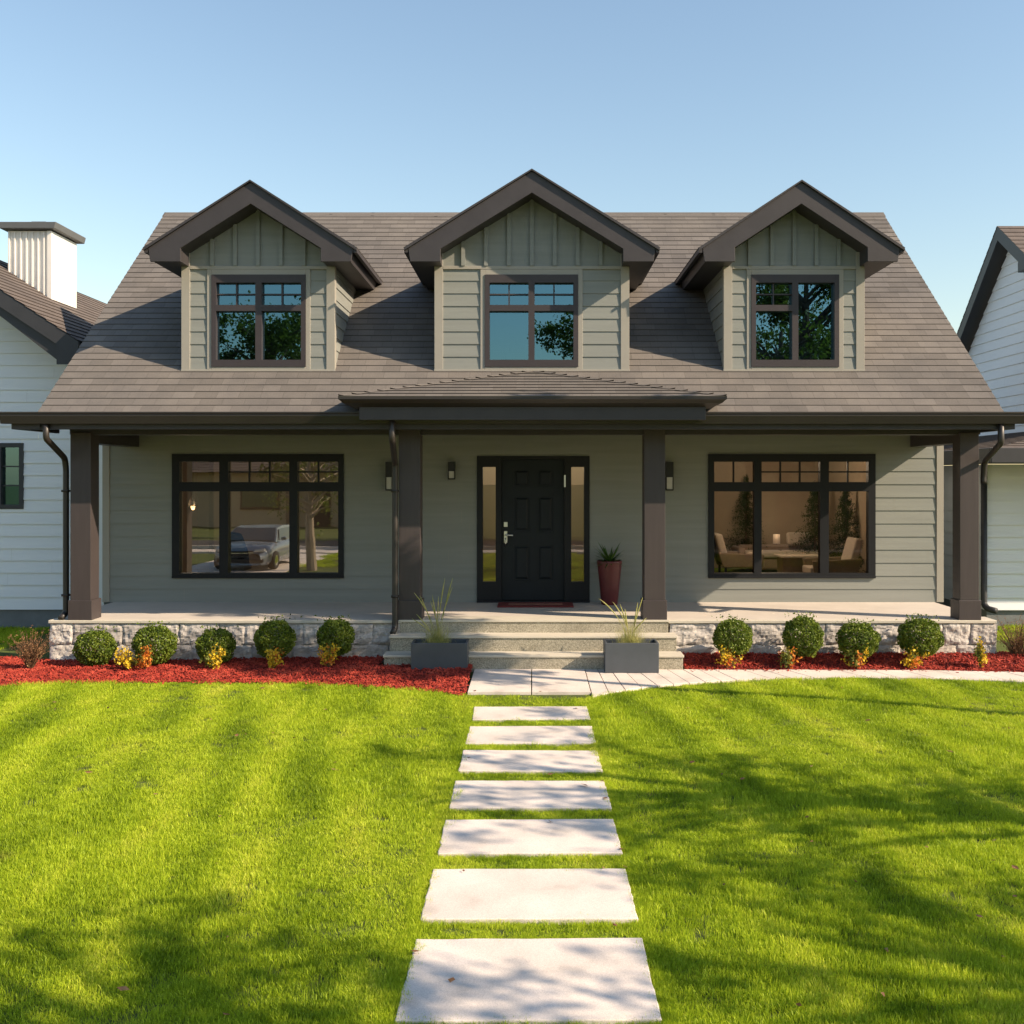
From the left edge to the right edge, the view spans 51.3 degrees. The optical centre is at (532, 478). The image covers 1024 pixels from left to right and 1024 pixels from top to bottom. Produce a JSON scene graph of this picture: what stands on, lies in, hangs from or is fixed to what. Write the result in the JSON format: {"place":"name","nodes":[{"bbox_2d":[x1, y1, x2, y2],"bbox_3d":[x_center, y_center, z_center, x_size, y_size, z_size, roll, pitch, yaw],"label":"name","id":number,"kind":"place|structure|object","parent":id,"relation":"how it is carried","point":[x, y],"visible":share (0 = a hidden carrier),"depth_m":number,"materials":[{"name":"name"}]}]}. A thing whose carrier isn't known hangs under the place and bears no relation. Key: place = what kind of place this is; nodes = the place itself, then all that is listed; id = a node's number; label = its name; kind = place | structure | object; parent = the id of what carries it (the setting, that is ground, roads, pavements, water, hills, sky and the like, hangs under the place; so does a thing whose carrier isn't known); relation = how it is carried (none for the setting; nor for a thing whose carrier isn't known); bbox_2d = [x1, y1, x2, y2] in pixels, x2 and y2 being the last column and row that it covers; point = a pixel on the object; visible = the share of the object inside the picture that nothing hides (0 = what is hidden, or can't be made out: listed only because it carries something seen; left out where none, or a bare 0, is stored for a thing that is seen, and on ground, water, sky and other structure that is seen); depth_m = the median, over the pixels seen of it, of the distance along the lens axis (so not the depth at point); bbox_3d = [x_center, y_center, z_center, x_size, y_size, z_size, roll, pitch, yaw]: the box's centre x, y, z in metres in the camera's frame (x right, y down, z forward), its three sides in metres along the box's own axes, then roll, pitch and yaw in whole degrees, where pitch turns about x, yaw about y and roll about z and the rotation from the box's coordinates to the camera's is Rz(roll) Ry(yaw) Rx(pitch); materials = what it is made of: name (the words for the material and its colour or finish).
{"place":"outdoors","nodes":[
{"label":"outdoors","id":0,"kind":"place"},
{"bbox_2d":[413,578,453,642],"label":"ornamental grass","id":1,"kind":"object","parent":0,"point":[435,638],"depth_m":13.53,"materials":[{"name":"green plant"}]},
{"bbox_2d":[0,554,1023,1023],"bbox_3d":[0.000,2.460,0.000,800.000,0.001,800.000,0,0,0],"label":"ground","id":2,"kind":"structure","parent":0,"point":[6,650],"depth_m":6.83,"materials":[{"name":"green plant"}]},
{"bbox_2d":[0,221,110,628],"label":"neighbour house","id":3,"kind":"structure","parent":2,"relation":"on","point":[49,314],"depth_m":17.49,"materials":[{"name":"white"}]},
{"bbox_2d":[0,443,23,508],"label":"window","id":4,"kind":"structure","parent":3,"relation":"in","point":[11,454],"depth_m":17.55,"materials":[{"name":"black glass"}]},
{"bbox_2d":[0,687,1018,1014],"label":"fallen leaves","id":5,"kind":"object","parent":2,"relation":"on","point":[550,821],"visible":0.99,"depth_m":6.63,"materials":[{"name":"green plant"}]},
{"bbox_2d":[0,650,1023,695],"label":"mulch","id":6,"kind":"object","parent":2,"relation":"on","point":[15,667],"visible":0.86,"depth_m":13.49,"materials":[{"name":"red wood"}]},
{"bbox_2d":[3,625,58,668],"bbox_3d":[-6.416,2.168,13.538,0.620,0.591,0.565,0,0,16],"label":"dry shrub","id":7,"kind":"object","parent":6,"relation":"on","point":[29,654],"visible":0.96,"depth_m":13.56,"materials":[{"name":"brown plant"}]},
{"bbox_2d":[72,624,117,666],"bbox_3d":[-5.688,2.185,13.865,0.579,0.543,0.552,0,0,3],"label":"boxwood shrub","id":8,"kind":"object","parent":6,"relation":"on","point":[102,653],"visible":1,"depth_m":13.74,"materials":[{"name":"green plant"}]},
{"bbox_2d":[114,646,141,669],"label":"flowering plant","id":9,"kind":"object","parent":6,"relation":"on","point":[127,661],"visible":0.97,"depth_m":13.50,"materials":[{"name":"yellow plant"}]},
{"bbox_2d":[137,645,156,669],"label":"flowering plant","id":10,"kind":"object","parent":6,"relation":"on","point":[146,659],"visible":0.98,"depth_m":13.49,"materials":[{"name":"orange plant"}]},
{"bbox_2d":[128,620,185,665],"bbox_3d":[-4.897,2.139,13.861,0.718,0.586,0.580,0,0,-11],"label":"boxwood shrub","id":11,"kind":"object","parent":6,"relation":"on","point":[166,643],"visible":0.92,"depth_m":13.73,"materials":[{"name":"green plant"}]},
{"bbox_2d":[199,642,225,669],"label":"flowering plant","id":12,"kind":"object","parent":6,"relation":"on","point":[213,660],"visible":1,"depth_m":13.49,"materials":[{"name":"yellow plant"}]},
{"bbox_2d":[194,624,238,663],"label":"boxwood shrub","id":13,"kind":"object","parent":6,"relation":"on","point":[224,638],"visible":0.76,"depth_m":13.75,"materials":[{"name":"green plant"}]},
{"bbox_2d":[265,646,285,668],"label":"flowering plant","id":14,"kind":"object","parent":6,"relation":"on","point":[273,659],"visible":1,"depth_m":13.48,"materials":[{"name":"yellow plant"}]},
{"bbox_2d":[253,614,301,657],"bbox_3d":[-3.328,2.066,13.878,0.556,0.596,0.631,0,0,42],"label":"boxwood shrub","id":15,"kind":"object","parent":6,"relation":"on","point":[287,639],"visible":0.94,"depth_m":13.72,"materials":[{"name":"green plant"}]},
{"bbox_2d":[316,643,340,666],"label":"flowering plant","id":16,"kind":"object","parent":6,"relation":"on","point":[328,657],"visible":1,"depth_m":13.51,"materials":[{"name":"yellow plant"}]},
{"bbox_2d":[314,614,354,658],"bbox_3d":[-2.561,2.045,13.829,0.522,0.576,0.576,0,0,-14],"label":"boxwood shrub","id":17,"kind":"object","parent":6,"relation":"on","point":[345,629],"visible":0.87,"depth_m":13.75,"materials":[{"name":"green plant"}]},
{"bbox_2d":[411,639,468,669],"bbox_3d":[-1.174,2.243,13.540,0.708,0.375,0.360,0,0,0],"label":"planter","id":18,"kind":"object","parent":6,"relation":"on","point":[453,653],"visible":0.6,"depth_m":13.36,"materials":[{"name":"concrete"}]},
{"bbox_2d":[0,169,1023,671],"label":"house","id":19,"kind":"structure","parent":2,"relation":"on","point":[530,385],"depth_m":14.54,"materials":[{"name":"paint"}]},
{"bbox_2d":[188,497,197,509],"bbox_3d":[-5.831,-0.030,18.300,0.180,1.120,0.180,0,0,0],"label":"pendant lamp","id":20,"kind":"object","parent":19,"relation":"hanging from","point":[192,503],"visible":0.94,"depth_m":18.25,"materials":[{"name":"white plastic"}]},
{"bbox_2d":[214,532,251,571],"bbox_3d":[-4.778,1.361,17.105,0.554,1.000,0.590,0,0,0],"label":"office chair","id":21,"kind":"object","parent":19,"relation":"in","point":[239,557],"visible":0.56,"depth_m":17.32,"materials":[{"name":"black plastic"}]},
{"bbox_2d":[172,454,343,577],"bbox_3d":[-4.197,0.565,16.322,2.620,1.894,0.135,0,0,0],"label":"window","id":22,"kind":"structure","parent":19,"relation":"in","point":[224,486],"depth_m":16.27,"materials":[{"name":"black metal"}]},
{"bbox_2d":[502,460,565,599],"bbox_3d":[-0.002,0.771,16.322,1.019,2.198,0.135,0,0,0],"label":"door","id":23,"kind":"structure","parent":19,"relation":"in","point":[532,490],"depth_m":16.34,"materials":[{"name":"paint"}]},
{"bbox_2d":[497,602,573,607],"bbox_3d":[0.037,1.867,15.850,1.120,0.025,0.520,0,0,0],"label":"doormat","id":24,"kind":"object","parent":19,"relation":"on","point":[535,605],"visible":1,"depth_m":15.67,"materials":[{"name":"fabric"}]},
{"bbox_2d":[597,560,621,604],"bbox_3d":[1.147,1.550,16.000,0.380,0.660,0.380,0,0,0],"label":"tall pot","id":25,"kind":"object","parent":19,"relation":"on","point":[609,578],"visible":0.93,"depth_m":15.87,"materials":[{"name":"red ceramic"}]},
{"bbox_2d":[594,544,625,567],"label":"potted plant","id":26,"kind":"object","parent":25,"relation":"in","point":[610,557],"visible":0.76,"depth_m":15.94,"materials":[{"name":"green plant"}]},
{"bbox_2d":[714,568,776,571],"bbox_3d":[4.650,1.869,21.275,2.700,0.015,2.150,0,0,0],"label":"rug","id":27,"kind":"object","parent":19,"relation":"on","point":[733,570],"depth_m":21.70,"materials":[{"name":"brown fabric"}]},
{"bbox_2d":[714,533,763,571],"bbox_3d":[3.999,1.469,20.900,0.949,0.814,0.760,0,0,0],"label":"armchair","id":28,"kind":"object","parent":27,"relation":"on","point":[726,559],"visible":0.64,"depth_m":20.52,"materials":[{"name":"beige fabric"}]},
{"bbox_2d":[716,475,766,569],"bbox_3d":[4.426,0.885,21.916,1.323,1.981,0.991,0,0,0],"label":"indoor conifer","id":29,"kind":"object","parent":27,"relation":"on","point":[745,504],"visible":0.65,"depth_m":22.05,"materials":[{"name":"green plant"}]},
{"bbox_2d":[731,544,833,569],"bbox_3d":[5.017,1.570,21.490,1.900,0.460,0.860,0,0,0],"label":"sofa","id":30,"kind":"object","parent":27,"relation":"on","point":[770,559],"visible":0.32,"depth_m":21.19,"materials":[{"name":"beige fabric"}]},
{"bbox_2d":[786,532,809,544],"bbox_3d":[5.360,1.206,21.562,0.480,0.260,0.120,0,-14,-4],"label":"cushion","id":31,"kind":"object","parent":30,"relation":"on","point":[792,536],"visible":0.76,"depth_m":21.51,"materials":[{"name":"beige fabric"}]},
{"bbox_2d":[788,491,839,555],"bbox_3d":[5.498,0.949,21.062,1.112,1.853,0.903,0,0,0],"label":"indoor conifer","id":32,"kind":"object","parent":27,"relation":"on","point":[813,502],"visible":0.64,"depth_m":21.18,"materials":[{"name":"green plant"}]},
{"bbox_2d":[829,491,865,571],"bbox_3d":[5.701,0.993,19.956,0.857,1.767,0.911,0,0,0],"label":"indoor conifer","id":33,"kind":"object","parent":27,"relation":"on","point":[846,513],"visible":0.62,"depth_m":20.07,"materials":[{"name":"green plant"}]},
{"bbox_2d":[708,454,875,577],"bbox_3d":[3.949,0.565,16.322,2.551,1.894,0.135,0,0,0],"label":"window","id":34,"kind":"structure","parent":19,"relation":"in","point":[823,486],"depth_m":16.27,"materials":[{"name":"black metal"}]},
{"bbox_2d":[773,554,817,571],"bbox_3d":[5.036,1.656,20.200,0.840,0.440,0.600,0,0,0],"label":"coffee table","id":35,"kind":"object","parent":19,"relation":"on","point":[789,562],"visible":0.57,"depth_m":19.96,"materials":[{"name":"brown wood"}]},
{"bbox_2d":[802,537,862,571],"bbox_3d":[5.415,1.469,19.300,0.949,0.814,0.760,0,0,0],"label":"armchair","id":36,"kind":"object","parent":19,"relation":"on","point":[848,560],"visible":0.7,"depth_m":19.00,"materials":[{"name":"beige fabric"}]},
{"bbox_2d":[395,938,661,1023],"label":"stepping stone","id":37,"kind":"object","parent":2,"relation":"on","point":[583,980],"visible":0.96,"depth_m":5.14,"materials":[{"name":"concrete"}]},
{"bbox_2d":[421,868,637,924],"bbox_3d":[-0.022,2.468,6.269,1.210,0.084,0.778,0,0,0],"label":"stepping stone","id":38,"kind":"object","parent":2,"relation":"on","point":[521,896],"visible":0.84,"depth_m":6.20,"materials":[{"name":"concrete"}]},
{"bbox_2d":[438,819,622,858],"bbox_3d":[-0.023,2.468,7.268,1.209,0.084,0.700,0,0,-1],"label":"stepping stone","id":39,"kind":"object","parent":2,"relation":"on","point":[490,838],"visible":0.78,"depth_m":7.22,"materials":[{"name":"concrete"}]},
{"bbox_2d":[449,780,611,812],"bbox_3d":[-0.022,2.468,8.235,1.208,0.084,0.740,0,-1,-1],"label":"stepping stone","id":40,"kind":"object","parent":2,"relation":"on","point":[517,795],"visible":0.74,"depth_m":8.17,"materials":[{"name":"concrete"}]},
{"bbox_2d":[458,750,602,774],"bbox_3d":[-0.021,2.468,9.208,1.209,0.084,0.691,0,0,0],"label":"stepping stone","id":41,"kind":"object","parent":2,"relation":"on","point":[521,761],"visible":0.77,"depth_m":9.15,"materials":[{"name":"concrete"}]},
{"bbox_2d":[466,726,595,746],"bbox_3d":[-0.019,2.468,10.143,1.209,0.084,0.681,0,0,0],"label":"stepping stone","id":42,"kind":"object","parent":2,"relation":"on","point":[546,735],"visible":0.73,"depth_m":10.10,"materials":[{"name":"concrete"}]},
{"bbox_2d":[472,706,590,722],"bbox_3d":[-0.022,2.468,11.082,1.204,0.084,0.599,0,0,-1],"label":"stepping stone","id":43,"kind":"object","parent":2,"relation":"on","point":[537,713],"visible":0.7,"depth_m":11.04,"materials":[{"name":"concrete"}]},
{"bbox_2d":[683,653,1023,671],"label":"mulch bed","id":44,"kind":"object","parent":2,"relation":"on","point":[806,661],"visible":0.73,"depth_m":13.88,"materials":[{"name":"red wood"}]},
{"bbox_2d":[715,644,743,668],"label":"flowering plant","id":45,"kind":"object","parent":44,"relation":"on","point":[726,659],"visible":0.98,"depth_m":13.65,"materials":[{"name":"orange plant"}]},
{"bbox_2d":[712,614,752,657],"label":"boxwood shrub","id":46,"kind":"object","parent":44,"relation":"on","point":[743,635],"visible":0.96,"depth_m":13.73,"materials":[{"name":"green plant"}]},
{"bbox_2d":[777,646,802,668],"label":"flowering plant","id":47,"kind":"object","parent":44,"relation":"on","point":[786,659],"visible":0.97,"depth_m":13.64,"materials":[{"name":"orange plant"}]},
{"bbox_2d":[782,611,824,658],"bbox_3d":[3.501,2.032,13.860,0.570,0.614,0.524,0,0,35],"label":"boxwood shrub","id":48,"kind":"object","parent":44,"relation":"on","point":[809,628],"visible":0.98,"depth_m":13.73,"materials":[{"name":"green plant"}]},
{"bbox_2d":[841,646,870,669],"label":"flowering plant","id":49,"kind":"object","parent":44,"relation":"on","point":[855,660],"visible":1,"depth_m":13.63,"materials":[{"name":"orange plant"}]},
{"bbox_2d":[835,617,881,657],"bbox_3d":[4.219,2.082,13.864,0.579,0.542,0.582,0,0,35],"label":"boxwood shrub","id":50,"kind":"object","parent":44,"relation":"on","point":[859,640],"visible":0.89,"depth_m":13.73,"materials":[{"name":"green plant"}]},
{"bbox_2d":[901,645,929,668],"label":"flowering plant","id":51,"kind":"object","parent":44,"relation":"on","point":[913,659],"visible":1,"depth_m":13.64,"materials":[{"name":"yellow plant"}]},
{"bbox_2d":[896,614,944,658],"bbox_3d":[5.029,2.042,13.850,0.602,0.581,0.602,0,0,20],"label":"boxwood shrub","id":52,"kind":"object","parent":44,"relation":"on","point":[932,635],"visible":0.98,"depth_m":13.72,"materials":[{"name":"green plant"}]},
{"bbox_2d":[973,636,987,667],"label":"flowering plant","id":53,"kind":"object","parent":44,"relation":"on","point":[979,652],"visible":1,"depth_m":13.64,"materials":[{"name":"yellow plant"}]},
{"bbox_2d":[995,613,1023,656],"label":"dry shrub","id":54,"kind":"object","parent":44,"relation":"on","point":[1018,642],"visible":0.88,"depth_m":14.11,"materials":[{"name":"green plant"}]},
{"bbox_2d":[936,226,1023,626],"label":"neighbour house","id":55,"kind":"structure","parent":2,"relation":"on","point":[990,332],"depth_m":19.32,"materials":[{"name":"white"}]},
{"bbox_2d":[0,0,1023,465],"label":"sky","id":56,"kind":"structure","parent":0,"point":[116,116],"materials":[{"name":"blue"}]},
{"bbox_2d":[600,597,654,642],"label":"ornamental grass","id":57,"kind":"object","parent":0,"point":[630,636],"depth_m":13.53,"materials":[{"name":"green plant"}]},
{"bbox_2d":[468,669,1023,695],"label":"path","id":58,"kind":"structure","parent":0,"point":[544,681],"depth_m":13.06,"materials":[{"name":"concrete"}]},
{"bbox_2d":[603,639,658,672],"bbox_3d":[1.240,2.243,13.540,0.676,0.375,0.360,0,0,0],"label":"planter","id":59,"kind":"object","parent":58,"relation":"on","point":[643,657],"visible":0.99,"depth_m":13.36,"materials":[{"name":"concrete"}]},
{"bbox_2d":[773,534,779,543],"bbox_3d":[4.998,1.506,21.900,0.240,0.740,0.240,0,0,0],"label":"table lamp","id":60,"kind":"object","parent":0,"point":[776,538],"visible":0.48,"depth_m":21.84,"materials":[{"name":"white fabric"}]}
]}

